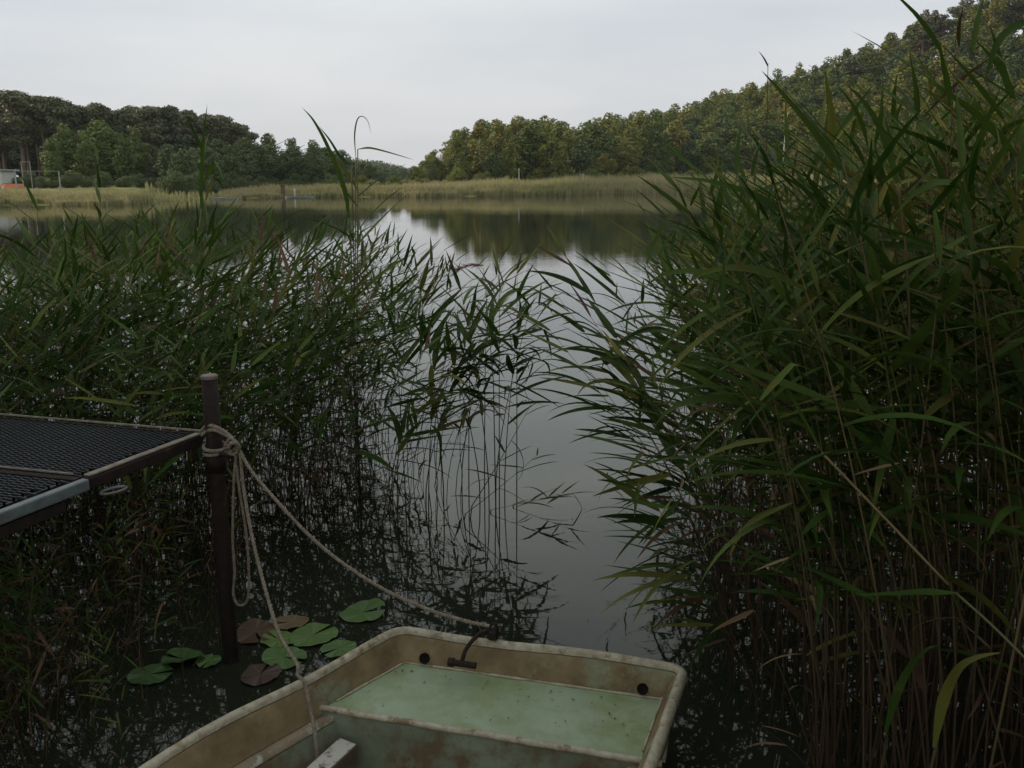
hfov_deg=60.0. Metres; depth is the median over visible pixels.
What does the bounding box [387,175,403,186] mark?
bush
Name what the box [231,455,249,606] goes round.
hanging rope
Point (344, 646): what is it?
lily pad
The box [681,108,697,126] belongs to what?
birch tree
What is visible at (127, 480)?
reed
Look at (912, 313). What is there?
reed
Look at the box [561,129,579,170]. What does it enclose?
birch tree
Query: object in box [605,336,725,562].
reed
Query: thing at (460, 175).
bush
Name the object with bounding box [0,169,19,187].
hut
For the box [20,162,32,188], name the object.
garden gate
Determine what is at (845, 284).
reed
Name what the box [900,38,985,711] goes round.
reed
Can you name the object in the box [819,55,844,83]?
broadleaf tree
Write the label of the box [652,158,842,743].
reed
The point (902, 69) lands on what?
broadleaf tree
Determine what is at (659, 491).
reed
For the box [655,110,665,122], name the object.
birch tree
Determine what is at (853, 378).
reed
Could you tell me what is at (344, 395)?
reed
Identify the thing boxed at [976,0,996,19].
birch tree
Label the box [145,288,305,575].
reed
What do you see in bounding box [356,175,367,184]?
bush
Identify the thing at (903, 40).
broadleaf tree
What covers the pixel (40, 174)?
pine tree
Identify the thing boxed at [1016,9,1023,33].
pine tree
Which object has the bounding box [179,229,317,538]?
reed
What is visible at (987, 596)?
reed
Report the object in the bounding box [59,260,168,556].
reed
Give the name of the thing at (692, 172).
bush
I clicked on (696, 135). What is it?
broadleaf tree
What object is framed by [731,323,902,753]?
reed
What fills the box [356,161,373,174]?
broadleaf tree
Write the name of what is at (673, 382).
reed
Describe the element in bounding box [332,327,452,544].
reed
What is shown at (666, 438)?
reed
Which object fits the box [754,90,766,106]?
broadleaf tree
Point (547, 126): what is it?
broadleaf tree
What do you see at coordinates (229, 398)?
reed
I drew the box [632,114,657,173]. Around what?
birch tree
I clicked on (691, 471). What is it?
reed
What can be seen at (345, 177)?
bush
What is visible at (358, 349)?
reed
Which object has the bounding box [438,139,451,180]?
broadleaf tree
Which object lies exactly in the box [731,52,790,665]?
reed
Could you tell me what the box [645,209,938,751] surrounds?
reed
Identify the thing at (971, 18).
broadleaf tree
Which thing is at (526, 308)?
reed
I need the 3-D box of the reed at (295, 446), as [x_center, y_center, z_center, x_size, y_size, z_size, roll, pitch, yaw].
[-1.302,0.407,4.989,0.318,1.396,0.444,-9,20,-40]
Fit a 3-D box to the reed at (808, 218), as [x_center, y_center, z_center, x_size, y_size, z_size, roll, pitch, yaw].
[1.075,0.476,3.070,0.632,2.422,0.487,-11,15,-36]
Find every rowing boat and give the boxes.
[138,622,687,767]
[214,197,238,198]
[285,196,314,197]
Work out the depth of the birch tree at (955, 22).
211.61 m
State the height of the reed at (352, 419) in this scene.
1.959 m
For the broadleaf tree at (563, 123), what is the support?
on the ground
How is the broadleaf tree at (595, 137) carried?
on the ground
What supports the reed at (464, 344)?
in the lake water
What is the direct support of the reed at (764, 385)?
in the lake water
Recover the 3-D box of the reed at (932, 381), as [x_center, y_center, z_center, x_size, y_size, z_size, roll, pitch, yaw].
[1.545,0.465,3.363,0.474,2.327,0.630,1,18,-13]
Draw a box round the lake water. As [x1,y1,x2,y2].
[0,193,1023,767]
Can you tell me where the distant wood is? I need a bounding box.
[321,157,443,181]
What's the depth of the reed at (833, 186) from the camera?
3.00 m
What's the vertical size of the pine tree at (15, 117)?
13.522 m
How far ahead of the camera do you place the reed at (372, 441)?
5.70 m
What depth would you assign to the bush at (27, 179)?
100.86 m
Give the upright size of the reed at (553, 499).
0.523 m
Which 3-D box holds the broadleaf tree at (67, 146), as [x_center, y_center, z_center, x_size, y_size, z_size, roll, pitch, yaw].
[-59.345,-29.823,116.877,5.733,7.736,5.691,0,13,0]
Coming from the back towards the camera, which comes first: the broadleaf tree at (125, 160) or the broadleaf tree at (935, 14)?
the broadleaf tree at (935, 14)
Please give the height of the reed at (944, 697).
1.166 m
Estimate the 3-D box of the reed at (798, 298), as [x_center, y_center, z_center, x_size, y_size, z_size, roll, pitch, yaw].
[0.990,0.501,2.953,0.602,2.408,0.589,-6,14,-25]
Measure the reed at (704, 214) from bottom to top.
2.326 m
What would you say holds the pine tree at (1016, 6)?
on the ground
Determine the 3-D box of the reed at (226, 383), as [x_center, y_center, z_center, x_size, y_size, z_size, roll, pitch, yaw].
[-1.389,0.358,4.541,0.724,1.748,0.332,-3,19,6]
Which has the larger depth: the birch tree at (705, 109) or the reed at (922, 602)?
the birch tree at (705, 109)
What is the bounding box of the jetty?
[0,413,201,538]
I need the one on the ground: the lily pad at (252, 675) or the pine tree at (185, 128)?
the pine tree at (185, 128)
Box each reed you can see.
[0,175,37,418]
[0,221,97,562]
[0,278,78,412]
[0,337,111,585]
[0,380,39,561]
[1,306,74,554]
[6,272,95,539]
[18,335,86,579]
[31,283,85,539]
[31,365,131,558]
[35,236,133,524]
[36,338,145,559]
[42,244,161,549]
[45,324,128,582]
[48,324,163,573]
[50,326,181,602]
[50,365,179,556]
[52,244,160,557]
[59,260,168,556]
[61,295,178,548]
[67,130,116,499]
[68,258,185,577]
[69,266,174,561]
[69,307,196,545]
[79,367,178,572]
[82,392,161,565]
[87,259,288,586]
[89,353,179,569]
[95,223,210,570]
[96,293,188,553]
[96,340,178,552]
[96,344,171,576]
[107,328,216,559]
[109,335,227,571]
[114,281,255,603]
[115,271,210,566]
[120,332,209,521]
[123,239,245,605]
[123,288,200,553]
[124,301,261,592]
[125,287,228,542]
[129,262,268,544]
[134,318,248,491]
[136,256,229,576]
[137,238,315,559]
[139,285,249,585]
[139,365,204,560]
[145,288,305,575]
[151,308,251,562]
[156,249,284,549]
[158,235,336,554]
[167,278,286,556]
[168,415,236,506]
[170,237,281,548]
[170,432,209,549]
[173,254,311,536]
[173,354,258,525]
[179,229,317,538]
[180,276,306,580]
[181,290,240,481]
[186,115,256,344]
[187,251,297,550]
[188,388,249,564]
[190,231,332,539]
[193,343,244,541]
[199,109,206,339]
[208,214,336,548]
[211,283,283,574]
[219,205,353,547]
[220,211,333,546]
[221,235,380,480]
[221,255,363,553]
[224,267,346,553]
[227,235,307,537]
[229,316,354,565]
[231,418,263,541]
[234,267,296,550]
[241,338,288,538]
[248,341,307,530]
[249,319,366,554]
[254,304,286,545]
[268,365,328,530]
[273,160,410,489]
[303,257,437,526]
[305,110,358,488]
[307,263,399,526]
[308,395,348,520]
[314,277,414,524]
[315,264,443,535]
[321,129,357,450]
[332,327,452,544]
[333,309,428,524]
[341,375,470,536]
[345,326,464,507]
[346,242,437,530]
[352,394,391,497]
[354,116,370,478]
[355,147,412,494]
[358,274,476,521]
[367,319,425,498]
[373,272,451,529]
[379,289,450,490]
[383,303,498,500]
[388,292,487,488]
[388,309,509,508]
[397,267,532,520]
[410,241,478,511]
[410,251,503,508]
[410,261,506,514]
[413,296,510,480]
[416,251,491,481]
[425,332,502,505]
[428,304,487,523]
[434,298,556,485]
[435,264,490,501]
[438,275,542,494]
[440,277,515,470]
[443,303,506,502]
[446,296,529,501]
[451,263,495,503]
[454,266,519,466]
[455,237,566,505]
[455,282,551,493]
[456,449,556,521]
[457,254,539,489]
[457,285,507,497]
[467,280,573,483]
[468,294,567,494]
[468,382,547,517]
[490,481,578,512]
[502,304,726,640]
[513,487,594,508]
[516,242,560,502]
[524,225,720,608]
[527,267,702,581]
[537,283,724,609]
[548,351,721,618]
[568,245,724,590]
[569,346,710,547]
[581,298,758,685]
[581,329,732,617]
[582,462,735,684]
[588,378,733,664]
[590,211,848,767]
[592,515,749,707]
[595,295,755,674]
[603,259,744,512]
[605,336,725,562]
[605,338,735,644]
[607,214,902,767]
[608,356,733,598]
[609,498,756,721]
[610,230,814,751]
[611,188,829,765]
[618,268,758,649]
[622,184,925,767]
[623,224,850,763]
[623,257,741,607]
[629,260,757,548]
[632,247,726,559]
[632,256,774,578]
[633,299,730,576]
[638,176,932,767]
[640,262,783,713]
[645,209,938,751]
[645,225,815,642]
[648,278,763,526]
[648,280,770,581]
[649,218,801,717]
[649,221,732,537]
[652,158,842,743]
[652,192,812,726]
[654,256,785,579]
[655,242,883,761]
[655,281,785,609]
[656,197,876,767]
[656,234,779,531]
[657,143,905,767]
[657,230,796,644]
[663,222,769,633]
[663,223,762,526]
[664,219,935,715]
[668,185,787,571]
[669,223,879,640]
[670,238,772,535]
[672,296,753,624]
[673,177,828,711]
[677,254,837,701]
[677,284,755,531]
[678,241,908,767]
[683,162,1023,767]
[685,222,900,518]
[685,235,866,761]
[688,402,788,706]
[690,234,804,575]
[692,265,805,576]
[694,229,771,540]
[694,257,742,574]
[696,105,885,678]
[696,214,734,554]
[696,232,869,767]
[697,186,825,718]
[700,204,1023,767]
[702,158,866,767]
[702,163,894,767]
[703,147,844,627]
[703,230,869,767]
[703,231,826,634]
[704,166,886,608]
[704,194,825,767]
[712,78,1020,767]
[712,124,964,767]
[712,134,875,697]
[712,165,908,680]
[714,312,863,707]
[717,164,806,667]
[717,233,807,683]
[720,137,922,765]
[725,164,908,711]
[730,204,795,613]
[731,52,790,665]
[731,179,809,547]
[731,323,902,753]
[733,85,896,610]
[733,159,965,711]
[734,253,891,632]
[735,155,869,760]
[737,227,827,762]
[738,173,916,767]
[738,234,806,619]
[741,224,929,767]
[743,133,1007,720]
[744,140,940,610]
[744,166,1012,755]
[744,237,873,634]
[745,264,939,767]
[746,112,960,647]
[748,102,936,703]
[748,133,944,634]
[750,346,948,584]
[753,129,1012,767]
[756,161,940,720]
[756,169,983,629]
[759,159,905,634]
[760,179,952,766]
[761,187,925,669]
[762,71,860,648]
[763,152,826,615]
[763,282,925,651]
[767,110,1010,760]
[770,309,929,767]
[771,126,935,671]
[772,205,874,613]
[773,228,941,767]
[774,114,970,767]
[775,192,876,738]
[776,210,887,704]
[777,121,1018,767]
[779,154,1000,719]
[782,143,984,721]
[784,168,928,767]
[787,132,999,676]
[789,147,997,741]
[789,159,855,608]
[790,205,875,767]
[794,105,908,705]
[794,146,961,757]
[795,183,944,767]
[796,246,974,758]
[797,101,940,767]
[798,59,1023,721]
[798,158,954,607]
[800,85,963,703]
[805,196,901,633]
[805,210,926,608]
[809,78,969,754]
[809,201,953,660]
[810,120,1023,767]
[814,212,881,655]
[822,74,1023,738]
[834,124,1023,656]
[836,73,1023,663]
[836,232,1023,641]
[845,83,911,745]
[846,214,1021,687]
[853,164,960,615]
[854,185,1023,665]
[856,120,1000,638]
[857,588,1023,658]
[859,121,963,692]
[863,143,999,624]
[867,151,976,611]
[867,160,982,767]
[872,175,965,643]
[873,192,982,618]
[874,149,1002,766]
[880,645,937,767]
[895,130,1011,629]
[897,96,1023,767]
[897,215,1023,648]
[899,319,1023,696]
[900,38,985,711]
[909,108,995,722]
[912,0,979,721]
[913,206,1020,657]
[914,100,1023,643]
[915,41,1023,767]
[917,154,1023,604]
[929,114,1023,756]
[930,652,1001,767]
[934,316,1023,628]
[937,141,1022,767]
[952,183,1023,615]
[954,477,1021,626]
[957,167,1005,611]
[969,319,1023,767]
[984,364,1023,693]
[985,20,1023,767]
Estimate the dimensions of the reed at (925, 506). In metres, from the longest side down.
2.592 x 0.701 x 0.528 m
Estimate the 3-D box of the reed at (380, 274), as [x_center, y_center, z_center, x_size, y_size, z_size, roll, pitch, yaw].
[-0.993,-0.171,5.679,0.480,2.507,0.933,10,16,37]
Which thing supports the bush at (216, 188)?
on the ground
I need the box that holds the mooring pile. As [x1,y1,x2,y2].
[280,185,285,197]
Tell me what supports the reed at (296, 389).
in the lake water
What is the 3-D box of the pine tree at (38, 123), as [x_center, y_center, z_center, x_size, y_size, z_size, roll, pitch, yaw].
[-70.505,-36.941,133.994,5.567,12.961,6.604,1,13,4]
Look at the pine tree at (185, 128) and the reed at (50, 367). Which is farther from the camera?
the pine tree at (185, 128)
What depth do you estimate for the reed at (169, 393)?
3.88 m
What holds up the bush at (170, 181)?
on the ground
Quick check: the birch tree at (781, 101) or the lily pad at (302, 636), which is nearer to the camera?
the lily pad at (302, 636)
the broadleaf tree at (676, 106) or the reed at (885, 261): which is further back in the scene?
the broadleaf tree at (676, 106)
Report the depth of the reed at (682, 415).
4.64 m
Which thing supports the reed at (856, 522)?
in the lake water
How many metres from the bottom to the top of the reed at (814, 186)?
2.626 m
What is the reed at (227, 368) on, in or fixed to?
in the lake water
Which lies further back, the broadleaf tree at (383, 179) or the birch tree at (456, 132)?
the birch tree at (456, 132)
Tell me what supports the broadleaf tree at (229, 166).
on the ground
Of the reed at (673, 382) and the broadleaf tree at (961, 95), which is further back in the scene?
the broadleaf tree at (961, 95)
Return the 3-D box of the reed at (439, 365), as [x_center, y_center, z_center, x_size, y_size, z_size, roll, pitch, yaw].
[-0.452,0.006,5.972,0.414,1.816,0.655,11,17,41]
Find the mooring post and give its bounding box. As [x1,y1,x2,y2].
[200,373,246,663]
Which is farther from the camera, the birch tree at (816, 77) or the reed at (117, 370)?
the birch tree at (816, 77)
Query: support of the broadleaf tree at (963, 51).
on the ground
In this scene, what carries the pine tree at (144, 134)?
on the ground
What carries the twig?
in the lake water
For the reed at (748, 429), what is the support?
in the lake water
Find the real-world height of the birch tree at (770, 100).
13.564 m
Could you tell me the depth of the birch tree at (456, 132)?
160.01 m
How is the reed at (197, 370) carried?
in the lake water
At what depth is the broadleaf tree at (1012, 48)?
189.18 m
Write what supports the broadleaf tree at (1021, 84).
on the ground
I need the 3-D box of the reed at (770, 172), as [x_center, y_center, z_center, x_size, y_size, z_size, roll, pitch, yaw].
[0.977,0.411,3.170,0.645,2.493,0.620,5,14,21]
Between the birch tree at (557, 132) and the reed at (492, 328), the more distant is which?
the birch tree at (557, 132)
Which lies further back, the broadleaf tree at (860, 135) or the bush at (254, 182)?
the broadleaf tree at (860, 135)
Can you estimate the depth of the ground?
97.13 m
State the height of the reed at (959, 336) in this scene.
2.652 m
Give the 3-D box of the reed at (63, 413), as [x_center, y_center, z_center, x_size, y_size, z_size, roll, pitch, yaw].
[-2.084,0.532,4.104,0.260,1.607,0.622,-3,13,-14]
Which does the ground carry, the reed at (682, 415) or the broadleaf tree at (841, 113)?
the broadleaf tree at (841, 113)
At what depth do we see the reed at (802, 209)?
3.72 m
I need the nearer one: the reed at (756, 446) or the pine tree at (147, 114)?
the reed at (756, 446)
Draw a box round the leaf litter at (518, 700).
[369,670,645,735]
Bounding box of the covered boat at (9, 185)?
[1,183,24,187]
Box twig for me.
[459,600,491,632]
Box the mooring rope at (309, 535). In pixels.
[239,450,493,628]
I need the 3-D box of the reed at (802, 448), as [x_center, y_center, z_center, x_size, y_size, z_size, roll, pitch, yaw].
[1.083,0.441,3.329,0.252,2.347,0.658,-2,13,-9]
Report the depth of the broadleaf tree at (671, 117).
206.19 m
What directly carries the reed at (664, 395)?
in the lake water
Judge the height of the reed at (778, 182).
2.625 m
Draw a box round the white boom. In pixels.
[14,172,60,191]
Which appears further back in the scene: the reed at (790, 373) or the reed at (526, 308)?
the reed at (526, 308)
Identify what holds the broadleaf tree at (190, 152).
on the ground
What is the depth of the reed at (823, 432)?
2.82 m
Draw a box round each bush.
[12,177,22,182]
[22,172,38,187]
[34,176,49,188]
[47,179,58,187]
[58,171,82,187]
[79,176,93,187]
[92,171,114,187]
[114,178,122,186]
[120,176,133,187]
[130,174,150,187]
[149,177,158,187]
[155,169,187,193]
[182,175,198,193]
[190,171,212,192]
[206,175,219,192]
[212,176,229,188]
[217,171,246,188]
[242,175,261,187]
[256,175,268,185]
[266,178,279,184]
[276,179,293,185]
[282,173,301,184]
[294,175,312,185]
[311,178,322,184]
[320,173,338,183]
[341,170,356,183]
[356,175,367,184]
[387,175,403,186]
[403,166,429,181]
[412,177,430,183]
[446,166,468,181]
[474,171,493,180]
[526,175,535,180]
[547,172,560,179]
[584,166,604,177]
[633,168,648,176]
[683,170,696,176]
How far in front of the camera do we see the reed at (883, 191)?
2.63 m
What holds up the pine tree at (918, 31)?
on the ground
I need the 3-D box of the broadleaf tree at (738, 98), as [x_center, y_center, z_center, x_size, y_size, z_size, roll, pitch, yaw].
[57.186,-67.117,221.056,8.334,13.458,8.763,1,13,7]
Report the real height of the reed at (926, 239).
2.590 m
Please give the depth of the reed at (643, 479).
3.71 m
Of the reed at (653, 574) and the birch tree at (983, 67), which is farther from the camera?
the birch tree at (983, 67)
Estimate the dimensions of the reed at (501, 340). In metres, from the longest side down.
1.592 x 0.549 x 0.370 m
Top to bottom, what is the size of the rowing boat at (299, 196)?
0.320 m
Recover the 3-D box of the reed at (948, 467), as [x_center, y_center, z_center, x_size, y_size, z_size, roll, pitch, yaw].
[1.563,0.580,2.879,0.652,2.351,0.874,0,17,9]
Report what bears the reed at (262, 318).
in the lake water
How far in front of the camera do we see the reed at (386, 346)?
5.15 m
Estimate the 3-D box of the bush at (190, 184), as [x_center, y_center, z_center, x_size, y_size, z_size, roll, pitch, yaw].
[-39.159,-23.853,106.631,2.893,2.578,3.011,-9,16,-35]
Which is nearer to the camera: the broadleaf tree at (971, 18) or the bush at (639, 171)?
the bush at (639, 171)
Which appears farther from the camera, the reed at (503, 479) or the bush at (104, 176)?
the bush at (104, 176)
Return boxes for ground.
[0,52,1022,204]
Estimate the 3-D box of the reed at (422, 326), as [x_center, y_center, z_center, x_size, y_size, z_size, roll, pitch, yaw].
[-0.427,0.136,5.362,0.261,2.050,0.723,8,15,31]
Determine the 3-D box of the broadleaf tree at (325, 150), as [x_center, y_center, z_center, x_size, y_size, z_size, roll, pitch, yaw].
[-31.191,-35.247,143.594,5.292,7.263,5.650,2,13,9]
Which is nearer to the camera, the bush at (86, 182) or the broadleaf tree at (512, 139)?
the bush at (86, 182)
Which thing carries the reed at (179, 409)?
in the lake water
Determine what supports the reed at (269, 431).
in the lake water
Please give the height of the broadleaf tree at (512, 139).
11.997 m
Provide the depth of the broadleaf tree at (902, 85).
191.66 m
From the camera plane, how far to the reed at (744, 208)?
3.60 m
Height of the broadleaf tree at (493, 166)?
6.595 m
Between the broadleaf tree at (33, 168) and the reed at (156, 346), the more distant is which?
the broadleaf tree at (33, 168)
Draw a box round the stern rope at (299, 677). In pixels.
[238,452,318,759]
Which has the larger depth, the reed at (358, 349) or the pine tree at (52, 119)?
the pine tree at (52, 119)
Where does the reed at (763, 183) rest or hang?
in the lake water
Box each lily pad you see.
[127,663,172,684]
[161,648,204,663]
[196,654,220,667]
[237,618,274,642]
[240,663,281,685]
[260,630,293,647]
[262,646,306,668]
[272,614,308,628]
[288,622,337,646]
[320,640,355,656]
[339,598,384,621]
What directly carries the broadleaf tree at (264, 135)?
on the ground
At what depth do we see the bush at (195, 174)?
109.16 m
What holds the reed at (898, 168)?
in the lake water
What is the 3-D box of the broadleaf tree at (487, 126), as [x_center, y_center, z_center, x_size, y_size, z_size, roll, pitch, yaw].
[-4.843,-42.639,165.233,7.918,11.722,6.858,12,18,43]
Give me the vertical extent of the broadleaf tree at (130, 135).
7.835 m
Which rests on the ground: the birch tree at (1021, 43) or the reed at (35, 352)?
the birch tree at (1021, 43)
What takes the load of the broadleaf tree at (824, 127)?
on the ground
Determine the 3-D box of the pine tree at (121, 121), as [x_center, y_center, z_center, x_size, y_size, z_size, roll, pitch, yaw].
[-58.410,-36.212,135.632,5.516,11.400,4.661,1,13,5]
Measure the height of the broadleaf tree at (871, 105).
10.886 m
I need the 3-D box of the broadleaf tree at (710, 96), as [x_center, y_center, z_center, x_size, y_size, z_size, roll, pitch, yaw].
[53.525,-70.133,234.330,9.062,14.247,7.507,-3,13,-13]
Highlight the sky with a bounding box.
[0,0,1022,176]
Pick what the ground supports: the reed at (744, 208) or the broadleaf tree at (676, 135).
the broadleaf tree at (676, 135)
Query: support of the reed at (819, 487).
in the lake water
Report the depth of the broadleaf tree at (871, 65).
215.74 m
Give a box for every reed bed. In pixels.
[0,171,956,205]
[0,193,502,767]
[605,0,1023,767]
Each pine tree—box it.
[0,89,36,178]
[0,91,48,173]
[0,110,17,168]
[0,119,11,168]
[0,133,13,168]
[5,90,26,175]
[18,95,56,177]
[27,94,42,176]
[28,96,80,143]
[33,96,60,146]
[54,100,71,128]
[58,105,90,177]
[82,102,119,136]
[82,108,114,130]
[107,108,137,136]
[123,105,138,153]
[125,106,164,174]
[126,105,165,148]
[155,104,192,152]
[176,109,210,150]
[197,116,219,149]
[201,115,229,149]
[214,114,232,155]
[224,122,252,153]
[242,124,259,145]
[838,57,868,85]
[847,47,876,62]
[881,45,909,65]
[904,16,942,57]
[932,35,952,54]
[938,13,953,57]
[946,0,979,25]
[996,0,1023,35]
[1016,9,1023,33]
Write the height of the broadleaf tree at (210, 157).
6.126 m
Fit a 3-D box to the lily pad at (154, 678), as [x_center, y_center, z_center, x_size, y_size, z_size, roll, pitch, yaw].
[-1.499,1.202,3.676,0.178,0.010,0.159,-4,13,-17]
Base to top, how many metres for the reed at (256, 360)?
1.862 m
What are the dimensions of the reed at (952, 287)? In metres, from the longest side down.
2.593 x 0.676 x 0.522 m
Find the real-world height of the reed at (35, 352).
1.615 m
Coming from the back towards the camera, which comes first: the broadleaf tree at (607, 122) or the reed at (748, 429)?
the broadleaf tree at (607, 122)
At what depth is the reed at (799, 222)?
4.61 m
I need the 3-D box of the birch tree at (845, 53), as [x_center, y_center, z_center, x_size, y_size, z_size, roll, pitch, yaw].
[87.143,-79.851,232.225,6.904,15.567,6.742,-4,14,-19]
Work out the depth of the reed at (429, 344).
4.98 m
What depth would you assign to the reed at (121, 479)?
4.52 m
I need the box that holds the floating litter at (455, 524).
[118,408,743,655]
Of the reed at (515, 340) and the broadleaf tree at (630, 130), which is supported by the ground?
the broadleaf tree at (630, 130)
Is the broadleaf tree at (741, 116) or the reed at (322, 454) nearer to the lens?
the reed at (322, 454)
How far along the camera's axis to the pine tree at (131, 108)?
146.72 m
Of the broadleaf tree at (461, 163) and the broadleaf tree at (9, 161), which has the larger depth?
the broadleaf tree at (9, 161)
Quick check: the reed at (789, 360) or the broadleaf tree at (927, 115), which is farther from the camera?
the broadleaf tree at (927, 115)
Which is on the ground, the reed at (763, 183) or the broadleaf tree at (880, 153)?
the broadleaf tree at (880, 153)
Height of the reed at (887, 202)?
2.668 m
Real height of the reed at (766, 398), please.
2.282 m
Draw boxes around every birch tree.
[429,149,444,178]
[445,131,462,178]
[457,127,477,179]
[466,121,491,178]
[501,126,518,178]
[514,150,526,180]
[538,115,554,124]
[551,121,574,146]
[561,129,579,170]
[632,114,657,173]
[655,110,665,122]
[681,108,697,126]
[698,97,716,116]
[704,91,720,115]
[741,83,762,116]
[748,149,762,176]
[753,91,776,115]
[758,100,775,121]
[776,90,791,119]
[785,62,805,83]
[792,72,813,89]
[805,65,822,96]
[836,75,853,109]
[840,48,851,64]
[847,108,867,150]
[865,105,887,130]
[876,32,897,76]
[898,24,917,53]
[905,75,934,122]
[920,47,940,88]
[928,42,954,103]
[944,16,962,39]
[968,43,993,85]
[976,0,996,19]
[979,0,1008,44]
[995,0,1022,34]
[1014,39,1023,77]
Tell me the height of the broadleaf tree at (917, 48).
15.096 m
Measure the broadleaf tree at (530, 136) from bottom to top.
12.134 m
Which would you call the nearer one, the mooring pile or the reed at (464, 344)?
the reed at (464, 344)
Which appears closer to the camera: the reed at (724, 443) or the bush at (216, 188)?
the reed at (724, 443)
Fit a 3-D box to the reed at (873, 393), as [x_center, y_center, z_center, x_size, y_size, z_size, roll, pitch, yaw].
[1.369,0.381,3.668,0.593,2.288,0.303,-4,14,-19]
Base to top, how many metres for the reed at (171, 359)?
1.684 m
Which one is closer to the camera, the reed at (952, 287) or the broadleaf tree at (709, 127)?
the reed at (952, 287)
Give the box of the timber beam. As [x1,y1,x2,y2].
[307,738,357,767]
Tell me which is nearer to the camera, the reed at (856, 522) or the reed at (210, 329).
the reed at (856, 522)
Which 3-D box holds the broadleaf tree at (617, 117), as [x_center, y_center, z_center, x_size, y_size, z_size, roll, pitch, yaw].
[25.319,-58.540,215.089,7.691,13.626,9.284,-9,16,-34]
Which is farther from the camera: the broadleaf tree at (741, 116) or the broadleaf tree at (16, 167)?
the broadleaf tree at (741, 116)
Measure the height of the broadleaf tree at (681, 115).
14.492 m
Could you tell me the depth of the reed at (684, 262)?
3.52 m
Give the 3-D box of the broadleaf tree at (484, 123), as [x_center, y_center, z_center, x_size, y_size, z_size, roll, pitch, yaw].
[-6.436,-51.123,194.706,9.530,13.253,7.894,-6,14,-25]
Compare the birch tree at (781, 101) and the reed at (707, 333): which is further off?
the birch tree at (781, 101)
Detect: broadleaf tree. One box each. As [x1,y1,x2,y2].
[0,149,18,168]
[4,132,42,171]
[4,136,21,176]
[10,133,43,176]
[32,133,43,164]
[38,127,81,176]
[40,138,63,186]
[50,123,78,166]
[69,134,97,178]
[75,119,121,164]
[77,120,123,184]
[112,132,137,185]
[119,132,153,179]
[129,127,151,179]
[146,149,164,180]
[153,145,184,179]
[157,142,167,174]
[166,148,198,177]
[186,147,212,173]
[191,145,224,177]
[208,138,230,159]
[214,139,231,180]
[221,145,243,178]
[230,137,248,176]
[233,136,263,180]
[243,144,277,181]
[253,134,286,179]
[260,133,278,156]
[275,146,307,181]
[277,138,310,181]
[297,145,327,182]
[303,139,327,179]
[307,145,330,167]
[327,151,342,179]
[337,151,352,169]
[339,149,352,165]
[347,161,362,178]
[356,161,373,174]
[363,163,377,180]
[374,173,387,182]
[420,154,445,180]
[423,155,445,180]
[426,160,440,182]
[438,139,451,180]
[442,129,474,179]
[444,135,470,176]
[452,152,472,179]
[473,120,494,134]
[475,122,492,158]
[478,149,509,179]
[480,120,526,170]
[483,119,527,175]
[505,115,537,177]
[515,119,555,179]
[518,119,546,177]
[530,135,575,180]
[539,118,567,137]
[541,122,563,143]
[557,121,575,132]
[563,126,577,136]
[567,140,595,175]
[573,122,589,167]
[576,117,615,172]
[594,153,617,176]
[597,112,622,155]
[601,125,619,174]
[610,114,625,122]
[610,122,647,175]
[612,136,640,176]
[619,117,629,131]
[622,110,660,135]
[628,111,637,119]
[638,118,672,170]
[640,155,661,175]
[647,110,659,123]
[653,119,695,175]
[662,103,682,118]
[663,110,684,130]
[676,139,700,173]
[678,102,700,119]
[679,128,703,175]
[682,112,718,139]
[691,101,702,115]
[691,132,730,174]
[695,116,722,175]
[700,91,720,105]
[708,110,718,125]
[713,88,728,107]
[713,105,743,128]
[713,118,745,153]
[715,92,741,117]
[722,146,740,174]
[726,110,769,169]
[732,86,754,107]
[735,101,757,122]
[740,81,760,97]
[744,120,782,171]
[745,105,783,140]
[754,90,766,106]
[758,81,772,93]
[758,85,792,109]
[763,143,785,174]
[766,68,788,84]
[766,81,791,99]
[770,94,797,131]
[770,125,795,160]
[780,109,823,172]
[784,140,810,173]
[786,74,801,87]
[788,83,805,98]
[794,103,818,121]
[795,83,822,113]
[804,104,852,150]
[811,57,841,87]
[813,73,847,109]
[814,75,839,94]
[814,84,825,98]
[817,113,843,168]
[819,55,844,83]
[832,98,849,120]
[837,123,869,162]
[843,76,876,116]
[852,47,885,88]
[853,42,880,87]
[853,72,880,96]
[859,94,879,131]
[861,136,882,165]
[870,82,891,117]
[871,78,913,123]
[872,32,903,71]
[873,51,915,98]
[887,110,911,130]
[888,51,933,100]
[896,22,918,46]
[902,94,935,131]
[904,123,924,153]
[909,9,939,59]
[914,10,948,58]
[917,110,950,153]
[929,98,960,140]
[936,78,974,122]
[939,29,971,62]
[941,56,980,97]
[953,5,991,54]
[962,77,995,114]
[966,25,996,66]
[981,72,1019,110]
[985,26,1019,57]
[985,35,1023,87]
[985,84,1019,112]
[1015,77,1023,101]
[1017,31,1023,48]
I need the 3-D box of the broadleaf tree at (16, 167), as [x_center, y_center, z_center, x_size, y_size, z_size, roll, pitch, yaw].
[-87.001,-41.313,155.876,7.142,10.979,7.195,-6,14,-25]
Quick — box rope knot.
[199,424,240,456]
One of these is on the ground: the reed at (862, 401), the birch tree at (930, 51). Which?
the birch tree at (930, 51)
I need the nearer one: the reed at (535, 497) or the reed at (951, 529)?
the reed at (951, 529)
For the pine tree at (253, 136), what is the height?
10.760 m
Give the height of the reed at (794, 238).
2.474 m
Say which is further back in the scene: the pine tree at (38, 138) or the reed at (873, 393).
the pine tree at (38, 138)

